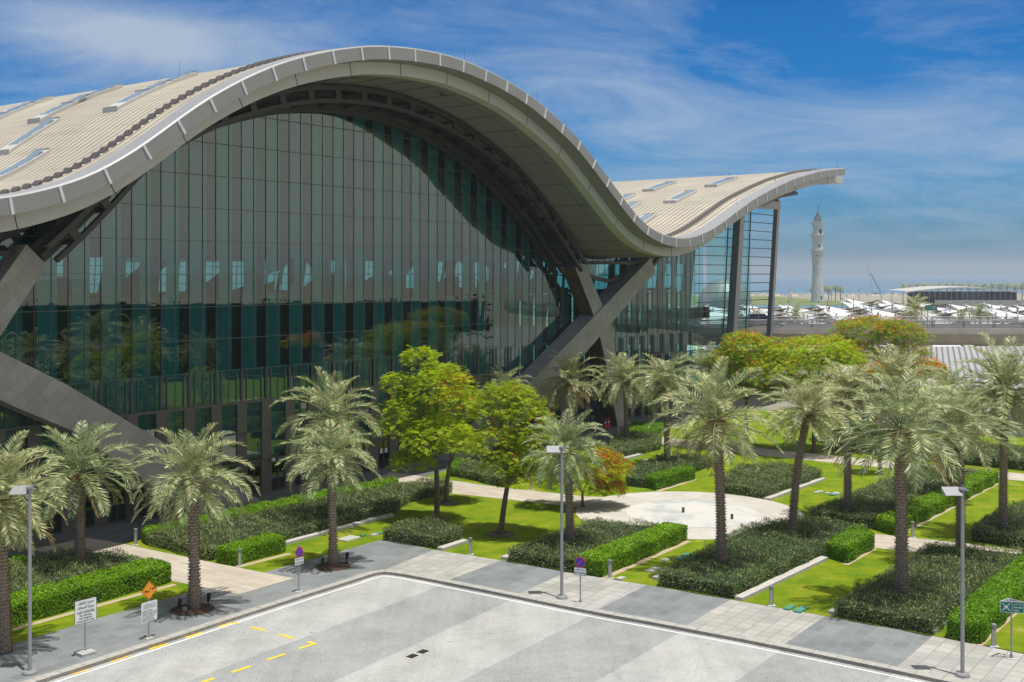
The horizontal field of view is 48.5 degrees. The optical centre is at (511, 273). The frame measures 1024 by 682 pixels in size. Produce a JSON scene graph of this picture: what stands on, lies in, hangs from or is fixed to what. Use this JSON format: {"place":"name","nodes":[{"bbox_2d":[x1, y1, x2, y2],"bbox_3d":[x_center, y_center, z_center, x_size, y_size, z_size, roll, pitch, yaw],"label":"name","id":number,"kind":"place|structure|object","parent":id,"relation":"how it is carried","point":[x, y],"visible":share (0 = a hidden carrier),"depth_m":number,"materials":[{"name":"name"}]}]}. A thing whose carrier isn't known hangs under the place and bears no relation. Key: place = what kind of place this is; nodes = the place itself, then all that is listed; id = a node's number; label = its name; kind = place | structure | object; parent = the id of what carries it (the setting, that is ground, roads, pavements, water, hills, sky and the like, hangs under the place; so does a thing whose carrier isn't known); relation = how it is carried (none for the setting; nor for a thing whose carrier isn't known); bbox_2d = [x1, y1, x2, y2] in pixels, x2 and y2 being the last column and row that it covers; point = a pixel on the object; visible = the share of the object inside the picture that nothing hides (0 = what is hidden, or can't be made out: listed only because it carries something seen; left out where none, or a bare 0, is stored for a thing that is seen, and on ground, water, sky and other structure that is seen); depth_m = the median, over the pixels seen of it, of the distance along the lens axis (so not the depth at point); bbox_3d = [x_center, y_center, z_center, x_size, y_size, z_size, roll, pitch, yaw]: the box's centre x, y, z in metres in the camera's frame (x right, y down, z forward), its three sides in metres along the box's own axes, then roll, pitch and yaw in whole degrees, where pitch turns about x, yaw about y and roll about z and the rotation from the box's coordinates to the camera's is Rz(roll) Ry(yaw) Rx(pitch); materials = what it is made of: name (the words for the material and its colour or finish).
{"place":"outdoors","nodes":[
{"label":"outdoors","id":0,"kind":"place"},
{"bbox_2d":[34,538,292,593],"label":"cream path","id":1,"kind":"structure","parent":0,"point":[226,578],"depth_m":57.30,"materials":[{"name":"stone"}]},
{"bbox_2d":[7,410,703,561],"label":"forecourt paving","id":2,"kind":"structure","parent":0,"point":[121,532],"depth_m":76.63,"materials":[{"name":"stone"}]},
{"bbox_2d":[590,410,603,424],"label":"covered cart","id":3,"kind":"object","parent":2,"relation":"on","point":[593,415],"visible":0.34,"depth_m":112.28,"materials":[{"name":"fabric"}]},
{"bbox_2d":[48,575,930,681],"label":"road","id":4,"kind":"structure","parent":0,"point":[378,629],"depth_m":45.72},
{"bbox_2d":[70,622,315,681],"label":"yellow bay marking","id":5,"kind":"object","parent":4,"relation":"on","point":[313,643],"visible":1,"depth_m":46.06,"materials":[{"name":"paint"}]},
{"bbox_2d":[56,576,919,681],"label":"white road line","id":6,"kind":"object","parent":4,"relation":"on","point":[486,595],"visible":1,"depth_m":48.14,"materials":[{"name":"paint"}]},
{"bbox_2d":[21,570,967,681],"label":"kerb","id":7,"kind":"structure","parent":4,"relation":"on","point":[62,672],"depth_m":48.06,"materials":[{"name":"concrete"}]},
{"bbox_2d":[0,540,1023,681],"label":"pavement","id":8,"kind":"structure","parent":0,"point":[125,629],"depth_m":49.65,"materials":[{"name":"concrete"}]},
{"bbox_2d":[9,484,36,675],"bbox_3d":[-18.299,11.431,42.666,0.970,7.138,0.540,0,0,0],"label":"street lamp","id":9,"kind":"object","parent":8,"relation":"on","point":[23,490],"visible":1,"depth_m":42.61,"materials":[{"name":"grey metal"}]},
{"bbox_2d":[0,430,68,653],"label":"date palm","id":10,"kind":"object","parent":8,"relation":"on","point":[7,474],"visible":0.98,"depth_m":44.93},
{"bbox_2d":[74,596,96,657],"bbox_3d":[-16.821,13.902,44.841,0.620,2.195,0.950,0,0,38],"label":"parking notice","id":11,"kind":"object","parent":8,"relation":"on","point":[85,611],"visible":1,"depth_m":44.81,"materials":[{"name":"metal"}]},
{"bbox_2d":[141,581,156,638],"bbox_3d":[-14.963,13.815,46.870,0.280,2.360,0.800,0,0,35],"label":"towing notice","id":12,"kind":"object","parent":8,"relation":"on","point":[148,611],"visible":1,"depth_m":46.84,"materials":[{"name":"metal"}]},
{"bbox_2d":[170,603,214,615],"bbox_3d":[-14.274,14.955,50.830,1.940,0.090,1.940,0,0,0],"label":"planting ring","id":13,"kind":"object","parent":8,"relation":"on","point":[205,609],"visible":0.88,"depth_m":50.52,"materials":[{"name":"soil"}]},
{"bbox_2d":[128,422,261,608],"bbox_3d":[-14.234,10.801,51.083,5.656,8.618,5.272,0,0,-25],"label":"date palm","id":14,"kind":"object","parent":8,"relation":"on","point":[191,465],"visible":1,"depth_m":50.62,"materials":[{"name":"plant"}]},
{"bbox_2d":[294,544,303,592],"bbox_3d":[-10.073,13.885,53.727,0.280,2.220,0.600,0,0,35],"label":"no parking sign","id":15,"kind":"object","parent":8,"relation":"on","point":[299,560],"visible":1,"depth_m":53.69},
{"bbox_2d":[275,418,381,564],"bbox_3d":[-9.377,11.355,58.637,5.433,7.510,5.453,0,0,0],"label":"date palm","id":16,"kind":"object","parent":8,"relation":"on","point":[331,446],"visible":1,"depth_m":58.24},
{"bbox_2d":[314,562,350,570],"bbox_3d":[-9.197,14.955,58.296,1.860,0.090,1.860,0,0,0],"label":"planting ring","id":17,"kind":"object","parent":8,"relation":"on","point":[337,566],"visible":0.93,"depth_m":58.06,"materials":[{"name":"soil"}]},
{"bbox_2d":[546,444,567,599],"bbox_3d":[2.087,11.431,52.633,0.970,7.138,0.540,0,0,0],"label":"street lamp","id":18,"kind":"object","parent":8,"relation":"on","point":[556,449],"visible":1,"depth_m":52.57,"materials":[{"name":"grey metal"}]},
{"bbox_2d":[574,554,585,603],"bbox_3d":[3.117,13.885,51.862,0.600,2.220,0.280,0,0,21],"label":"no parking sign","id":19,"kind":"object","parent":8,"relation":"on","point":[580,562],"visible":1,"depth_m":51.83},
{"bbox_2d":[941,485,969,678],"bbox_3d":[16.584,11.431,42.427,0.970,7.138,0.540,0,0,0],"label":"street lamp","id":20,"kind":"object","parent":8,"relation":"on","point":[955,491],"visible":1,"depth_m":42.37,"materials":[{"name":"grey metal"}]},
{"bbox_2d":[1000,598,1023,659],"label":"assembly point sign","id":21,"kind":"object","parent":8,"relation":"on","point":[1009,605],"visible":1,"depth_m":44.27,"materials":[{"name":"metal"}]},
{"bbox_2d":[0,0,1023,274],"label":"sky","id":22,"kind":"structure","parent":0,"point":[920,103],"materials":[{"name":"blue"}]},
{"bbox_2d":[11,479,1017,645],"bbox_3d":[6.716,14.993,64.515,56.366,0.001,37.276,0,0,0],"label":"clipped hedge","id":23,"kind":"object","parent":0,"point":[603,577],"visible":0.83,"depth_m":58.70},
{"bbox_2d":[10,410,1023,652],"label":"lawn","id":24,"kind":"structure","parent":0,"point":[819,589],"depth_m":66.50,"materials":[{"name":"green plant"}]},
{"bbox_2d":[8,553,27,566],"bbox_3d":[-25.492,14.569,56.176,1.510,0.904,3.598,0,0,32],"label":"clipped hedge","id":25,"kind":"object","parent":24,"relation":"on","point":[22,557],"visible":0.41,"depth_m":57.05,"materials":[{"name":"green plant"}]},
{"bbox_2d":[8,544,144,594],"bbox_3d":[-22.888,14.406,54.285,6.006,1.347,9.896,0,0,33],"label":"shrub bed","id":26,"kind":"object","parent":24,"relation":"on","point":[62,564],"visible":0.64,"depth_m":55.72,"materials":[{"name":"green plant"}]},
{"bbox_2d":[15,420,145,561],"bbox_3d":[-21.478,11.205,57.392,6.310,7.809,6.523,0,0,44],"label":"date palm","id":27,"kind":"object","parent":24,"relation":"on","point":[79,482],"visible":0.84,"depth_m":56.95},
{"bbox_2d":[9,557,171,625],"bbox_3d":[-20.095,14.473,51.712,2.133,1.107,10.568,0,0,33],"label":"clipped hedge","id":28,"kind":"object","parent":24,"relation":"on","point":[57,597],"visible":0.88,"depth_m":52.03,"materials":[{"name":"green plant"}]},
{"bbox_2d":[215,532,286,565],"bbox_3d":[-13.797,14.524,60.327,1.705,1.007,3.950,0,0,32],"label":"clipped hedge","id":29,"kind":"object","parent":24,"relation":"on","point":[262,545],"visible":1,"depth_m":59.81,"materials":[{"name":"green plant"}]},
{"bbox_2d":[141,476,398,543],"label":"clipped hedge","id":30,"kind":"object","parent":24,"relation":"on","point":[286,501],"visible":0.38,"depth_m":70.69,"materials":[{"name":"green plant"}]},
{"bbox_2d":[146,476,452,560],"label":"shrub bed","id":31,"kind":"object","parent":24,"relation":"on","point":[296,519],"visible":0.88,"depth_m":67.10,"materials":[{"name":"green plant"}]},
{"bbox_2d":[269,366,385,516],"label":"date palm","id":32,"kind":"object","parent":24,"relation":"on","point":[332,402],"visible":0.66,"depth_m":66.98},
{"bbox_2d":[285,513,393,544],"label":"edging wall","id":33,"kind":"structure","parent":24,"relation":"on","point":[325,532],"depth_m":66.69,"materials":[{"name":"concrete"}]},
{"bbox_2d":[0,45,844,539],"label":"glass hall","id":34,"kind":"structure","parent":24,"relation":"on","point":[400,163],"depth_m":81.73,"materials":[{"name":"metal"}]},
{"bbox_2d":[42,496,61,535],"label":"door","id":35,"kind":"structure","parent":34,"relation":"in","point":[57,523],"depth_m":65.39,"materials":[{"name":"glass"}]},
{"bbox_2d":[75,491,94,527],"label":"door","id":36,"kind":"structure","parent":34,"relation":"in","point":[89,514],"depth_m":67.25,"materials":[{"name":"glass"}]},
{"bbox_2d":[108,484,125,523],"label":"door","id":37,"kind":"structure","parent":34,"relation":"in","point":[117,512],"depth_m":68.76,"materials":[{"name":"glass"}]},
{"bbox_2d":[138,486,155,517],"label":"door","id":38,"kind":"structure","parent":34,"relation":"in","point":[144,511],"depth_m":70.29,"materials":[{"name":"glass"}]},
{"bbox_2d":[247,461,261,494],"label":"door","id":39,"kind":"structure","parent":34,"relation":"in","point":[256,474],"depth_m":77.37,"materials":[{"name":"glass"}]},
{"bbox_2d":[271,457,284,490],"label":"door","id":40,"kind":"structure","parent":34,"relation":"in","point":[277,473],"depth_m":78.91,"materials":[{"name":"glass"}]},
{"bbox_2d":[295,453,307,485],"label":"door","id":41,"kind":"structure","parent":34,"relation":"in","point":[298,480],"depth_m":80.61,"materials":[{"name":"metal"}]},
{"bbox_2d":[359,443,369,473],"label":"door","id":42,"kind":"structure","parent":34,"relation":"in","point":[363,445],"depth_m":85.74,"materials":[{"name":"metal"}]},
{"bbox_2d":[378,439,389,469],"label":"door","id":43,"kind":"structure","parent":34,"relation":"in","point":[383,445],"depth_m":87.44,"materials":[{"name":"glass"}]},
{"bbox_2d":[381,514,464,548],"bbox_3d":[-4.998,14.469,64.406,4.480,1.261,3.543,0,0,32],"label":"shrub bed","id":44,"kind":"object","parent":24,"relation":"on","point":[419,532],"visible":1,"depth_m":63.61,"materials":[{"name":"green plant"}]},
{"bbox_2d":[374,345,476,518],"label":"flame tree","id":45,"kind":"object","parent":24,"relation":"on","point":[414,429],"visible":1,"depth_m":68.53,"materials":[{"name":"green plant"}]},
{"bbox_2d":[437,539,467,550],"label":"edging wall","id":46,"kind":"structure","parent":24,"relation":"on","point":[453,544],"depth_m":62.44,"materials":[{"name":"concrete"}]},
{"bbox_2d":[446,457,466,476],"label":"clipped hedge","id":47,"kind":"object","parent":24,"relation":"on","point":[456,463],"visible":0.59,"depth_m":84.70,"materials":[{"name":"green plant"}]},
{"bbox_2d":[429,383,489,502],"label":"flame tree","id":48,"kind":"object","parent":24,"relation":"on","point":[446,485],"visible":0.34,"depth_m":74.28,"materials":[{"name":"green plant"}]},
{"bbox_2d":[455,458,521,486],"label":"shrub bed","id":49,"kind":"object","parent":24,"relation":"on","point":[468,469],"visible":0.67,"depth_m":82.73,"materials":[{"name":"green plant"}]},
{"bbox_2d":[486,531,513,537],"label":"ring","id":50,"kind":"object","parent":24,"relation":"on","point":[493,534],"visible":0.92,"depth_m":65.28,"materials":[{"name":"brown"}]},
{"bbox_2d":[472,364,534,462],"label":"date palm","id":51,"kind":"object","parent":24,"relation":"on","point":[499,376],"visible":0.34,"depth_m":90.29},
{"bbox_2d":[465,379,565,534],"bbox_3d":[0.347,10.577,65.337,6.306,8.932,5.239,0,0,0],"label":"flame tree","id":52,"kind":"object","parent":24,"relation":"on","point":[512,410],"visible":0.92,"depth_m":64.71,"materials":[{"name":"green plant"}]},
{"bbox_2d":[521,409,617,543],"bbox_3d":[2.874,11.210,60.999,5.021,7.799,4.966,0,0,26],"label":"date palm","id":53,"kind":"object","parent":24,"relation":"on","point":[570,454],"visible":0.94,"depth_m":60.81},
{"bbox_2d":[535,349,603,444],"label":"date palm","id":54,"kind":"object","parent":24,"relation":"on","point":[570,387],"visible":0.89,"depth_m":97.95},
{"bbox_2d":[507,516,658,570],"bbox_3d":[4.183,14.411,62.141,4.601,1.353,10.152,0,0,35],"label":"shrub bed","id":55,"kind":"object","parent":24,"relation":"on","point":[545,551],"visible":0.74,"depth_m":60.67,"materials":[{"name":"green plant"}]},
{"bbox_2d":[587,349,656,437],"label":"date palm","id":56,"kind":"object","parent":24,"relation":"on","point":[622,372],"visible":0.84,"depth_m":99.50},
{"bbox_2d":[573,522,687,576],"bbox_3d":[6.556,14.517,60.703,1.862,1.014,9.859,0,0,35],"label":"clipped hedge","id":57,"kind":"object","parent":24,"relation":"on","point":[625,551],"visible":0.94,"depth_m":59.69,"materials":[{"name":"green plant"}]},
{"bbox_2d":[609,430,661,455],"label":"shrub bed","id":58,"kind":"object","parent":24,"relation":"on","point":[637,443],"visible":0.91,"depth_m":96.55,"materials":[{"name":"green plant"}]},
{"bbox_2d":[629,421,669,434],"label":"clipped hedge","id":59,"kind":"object","parent":24,"relation":"on","point":[638,426],"visible":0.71,"depth_m":105.52,"materials":[{"name":"green plant"}]},
{"bbox_2d":[624,352,706,459],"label":"date palm","id":60,"kind":"object","parent":24,"relation":"on","point":[662,387],"visible":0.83,"depth_m":87.86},
{"bbox_2d":[624,452,713,487],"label":"shrub bed","id":61,"kind":"object","parent":24,"relation":"on","point":[644,468],"visible":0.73,"depth_m":85.51,"materials":[{"name":"green plant"}]},
{"bbox_2d":[644,463,695,489],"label":"clipped hedge","id":62,"kind":"object","parent":24,"relation":"on","point":[671,476],"visible":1,"depth_m":80.68,"materials":[{"name":"green plant"}]},
{"bbox_2d":[671,342,742,446],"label":"date palm","id":63,"kind":"object","parent":24,"relation":"on","point":[706,355],"visible":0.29,"depth_m":98.23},
{"bbox_2d":[648,356,787,563],"bbox_3d":[10.038,9.630,56.944,6.169,10.961,6.819,0,0,-40],"label":"date palm","id":64,"kind":"object","parent":24,"relation":"on","point":[715,427],"visible":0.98,"depth_m":56.42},
{"bbox_2d":[701,328,803,449],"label":"flame tree","id":65,"kind":"object","parent":24,"relation":"on","point":[754,340],"visible":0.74,"depth_m":96.09,"materials":[{"name":"green plant"}]},
{"bbox_2d":[657,513,867,598],"bbox_3d":[13.145,14.431,60.190,5.580,1.327,16.757,0,0,39],"label":"shrub bed","id":66,"kind":"object","parent":24,"relation":"on","point":[757,554],"visible":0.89,"depth_m":57.82,"materials":[{"name":"green plant"}]},
{"bbox_2d":[767,585,775,606],"bbox_3d":[11.723,14.543,51.424,0.340,0.915,0.300,0,0,0],"label":"bollard light","id":67,"kind":"object","parent":24,"relation":"on","point":[771,596],"visible":1,"depth_m":51.35,"materials":[{"name":"metal"}]},
{"bbox_2d":[724,459,822,498],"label":"shrub bed","id":68,"kind":"object","parent":24,"relation":"on","point":[766,480],"visible":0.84,"depth_m":80.02,"materials":[{"name":"green plant"}]},
{"bbox_2d":[734,556,827,601],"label":"edging wall","id":69,"kind":"structure","parent":24,"relation":"on","point":[758,589],"depth_m":55.47,"materials":[{"name":"concrete"}]},
{"bbox_2d":[764,477,825,500],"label":"edging wall","id":70,"kind":"structure","parent":24,"relation":"on","point":[787,491],"depth_m":78.00,"materials":[{"name":"concrete"}]},
{"bbox_2d":[744,333,872,452],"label":"flame tree","id":71,"kind":"object","parent":24,"relation":"on","point":[808,345],"visible":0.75,"depth_m":94.17,"materials":[{"name":"green plant"}]},
{"bbox_2d":[758,373,860,532],"bbox_3d":[16.616,10.247,63.439,5.714,9.726,5.306,0,0,18],"label":"date palm","id":72,"kind":"object","parent":24,"relation":"on","point":[806,399],"visible":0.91,"depth_m":63.11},
{"bbox_2d":[799,357,885,509],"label":"date palm","id":73,"kind":"object","parent":24,"relation":"on","point":[843,382],"visible":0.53,"depth_m":69.51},
{"bbox_2d":[826,524,874,562],"bbox_3d":[18.439,14.518,61.577,1.760,1.014,5.749,0,0,34],"label":"clipped hedge","id":74,"kind":"object","parent":24,"relation":"on","point":[850,545],"visible":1,"depth_m":60.47,"materials":[{"name":"green plant"}]},
{"bbox_2d":[832,420,874,436],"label":"clipped hedge","id":75,"kind":"object","parent":24,"relation":"on","point":[856,429],"visible":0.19,"depth_m":102.09,"materials":[{"name":"green plant"}]},
{"bbox_2d":[824,314,935,433],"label":"flame tree","id":76,"kind":"object","parent":24,"relation":"on","point":[880,328],"visible":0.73,"depth_m":100.36,"materials":[{"name":"green plant"}]},
{"bbox_2d":[837,342,950,497],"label":"date palm","id":77,"kind":"object","parent":24,"relation":"on","point":[893,366],"visible":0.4,"depth_m":68.41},
{"bbox_2d":[809,463,979,528],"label":"shrub bed","id":78,"kind":"object","parent":24,"relation":"on","point":[871,501],"visible":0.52,"depth_m":71.81,"materials":[{"name":"green plant"}]},
{"bbox_2d":[822,358,981,594],"bbox_3d":[17.382,9.413,51.422,7.506,11.395,7.354,0,0,0],"label":"date palm","id":79,"kind":"object","parent":24,"relation":"on","point":[899,440],"visible":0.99,"depth_m":51.01,"materials":[{"name":"plant"}]},
{"bbox_2d":[856,355,950,474],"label":"flame tree","id":80,"kind":"object","parent":24,"relation":"on","point":[945,367],"visible":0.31,"depth_m":86.05,"materials":[{"name":"green plant"}]},
{"bbox_2d":[826,427,1023,470],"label":"shrub bed","id":81,"kind":"object","parent":24,"relation":"on","point":[1014,462],"visible":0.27,"depth_m":91.48,"materials":[{"name":"green plant"}]},
{"bbox_2d":[832,541,1023,634],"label":"shrub bed","id":82,"kind":"object","parent":24,"relation":"on","point":[928,602],"visible":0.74,"depth_m":51.50,"materials":[{"name":"green plant"}]},
{"bbox_2d":[875,469,998,534],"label":"clipped hedge","id":83,"kind":"object","parent":24,"relation":"on","point":[927,506],"visible":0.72,"depth_m":71.29,"materials":[{"name":"green plant"}]},
{"bbox_2d":[859,346,1023,436],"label":"metal roof","id":84,"kind":"structure","parent":24,"relation":"on","point":[948,355],"depth_m":123.49,"materials":[{"name":"grey metal"}]},
{"bbox_2d":[913,365,992,486],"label":"date palm","id":85,"kind":"object","parent":24,"relation":"on","point":[949,381],"visible":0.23,"depth_m":74.58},
{"bbox_2d":[909,375,1023,554],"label":"date palm","id":86,"kind":"object","parent":24,"relation":"on","point":[963,425],"visible":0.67,"depth_m":58.18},
{"bbox_2d":[935,331,1023,528],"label":"date palm","id":87,"kind":"object","parent":24,"relation":"on","point":[1003,373],"visible":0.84,"depth_m":64.25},
{"bbox_2d":[946,552,1023,643],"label":"clipped hedge","id":88,"kind":"object","parent":24,"relation":"on","point":[982,609],"visible":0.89,"depth_m":48.88,"materials":[{"name":"green plant"}]},
{"bbox_2d":[988,623,999,647],"bbox_3d":[19.386,14.543,45.785,0.340,0.915,0.300,0,0,0],"label":"bollard light","id":89,"kind":"object","parent":24,"relation":"on","point":[993,636],"visible":1,"depth_m":45.70,"materials":[{"name":"metal"}]},
{"bbox_2d":[969,500,1023,548],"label":"shrub bed","id":90,"kind":"object","parent":24,"relation":"on","point":[987,530],"visible":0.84,"depth_m":63.80,"materials":[{"name":"green plant"}]},
{"bbox_2d":[57,275,1023,295],"bbox_3d":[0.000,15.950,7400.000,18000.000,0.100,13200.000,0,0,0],"label":"sea","id":91,"kind":"structure","parent":0,"point":[851,284],"depth_m":2372.71,"materials":[{"name":"liquid"}]},
{"bbox_2d":[576,491,803,538],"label":"round plaza","id":92,"kind":"structure","parent":0,"point":[613,507],"depth_m":73.29,"materials":[{"name":"white stone"}]},
{"bbox_2d":[517,445,635,506],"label":"flame tree","id":93,"kind":"object","parent":92,"relation":"on","point":[611,460],"visible":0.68,"depth_m":72.37,"materials":[{"name":"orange plant"}]},
{"bbox_2d":[625,499,760,527],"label":"plaza basin floor","id":94,"kind":"structure","parent":0,"point":[699,513],"depth_m":71.43,"materials":[{"name":"stone"}]},
{"bbox_2d":[378,437,1023,553],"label":"plaza path","id":95,"kind":"structure","parent":0,"point":[881,541],"depth_m":78.36,"materials":[{"name":"beige stone"}]},
{"bbox_2d":[629,296,886,304],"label":"lawn","id":96,"kind":"structure","parent":0,"point":[778,300],"depth_m":632.23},
{"bbox_2d":[810,206,824,301],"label":"minaret","id":97,"kind":"object","parent":96,"relation":"on","point":[817,250],"visible":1,"depth_m":615.51,"materials":[{"name":"stone"}]},
{"bbox_2d":[513,296,1023,653],"bbox_3d":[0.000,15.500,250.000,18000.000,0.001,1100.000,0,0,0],"label":"ground","id":98,"kind":"structure","parent":0,"point":[768,405],"depth_m":198.99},
{"bbox_2d":[697,278,752,308],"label":"dome","id":99,"kind":"structure","parent":98,"relation":"on","point":[708,298],"depth_m":511.91,"materials":[{"name":"grey metal"}]},
{"bbox_2d":[569,292,1021,295],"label":"shore rocks","id":100,"kind":"object","parent":98,"relation":"on","point":[809,294],"visible":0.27,"depth_m":791.14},
{"bbox_2d":[786,304,809,366],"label":"palm tree","id":101,"kind":"object","parent":98,"relation":"on","point":[795,310],"visible":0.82,"depth_m":189.75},
{"bbox_2d":[618,316,1023,345],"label":"elevated road","id":102,"kind":"structure","parent":98,"relation":"on","point":[957,334],"depth_m":151.62,"materials":[{"name":"concrete"}]},
{"bbox_2d":[743,314,780,324],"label":"parked car","id":103,"kind":"object","parent":102,"relation":"on","point":[758,316],"visible":0.23,"depth_m":153.64,"materials":[{"name":"silver paint"}]},
{"bbox_2d":[753,305,896,307],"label":"lagoon","id":104,"kind":"structure","parent":98,"relation":"in","point":[802,306],"depth_m":536.38,"materials":[{"name":"liquid"}]},
{"bbox_2d":[850,298,896,315],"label":"shade canopy","id":105,"kind":"object","parent":98,"relation":"on","point":[867,307],"visible":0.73,"depth_m":410.54,"materials":[{"name":"fabric"}]},
{"bbox_2d":[896,293,933,323],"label":"palm tree","id":106,"kind":"object","parent":98,"relation":"on","point":[913,304],"visible":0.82,"depth_m":189.52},
{"bbox_2d":[891,286,1023,312],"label":"pavilion","id":107,"kind":"structure","parent":98,"relation":"on","point":[996,298],"depth_m":461.90,"materials":[{"name":"metal"}]},
{"bbox_2d":[951,308,972,345],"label":"palm tree","id":108,"kind":"object","parent":98,"relation":"on","point":[962,313],"visible":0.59,"depth_m":189.75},
{"bbox_2d":[968,302,992,345],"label":"palm tree","id":109,"kind":"object","parent":98,"relation":"on","point":[980,309],"visible":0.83,"depth_m":189.80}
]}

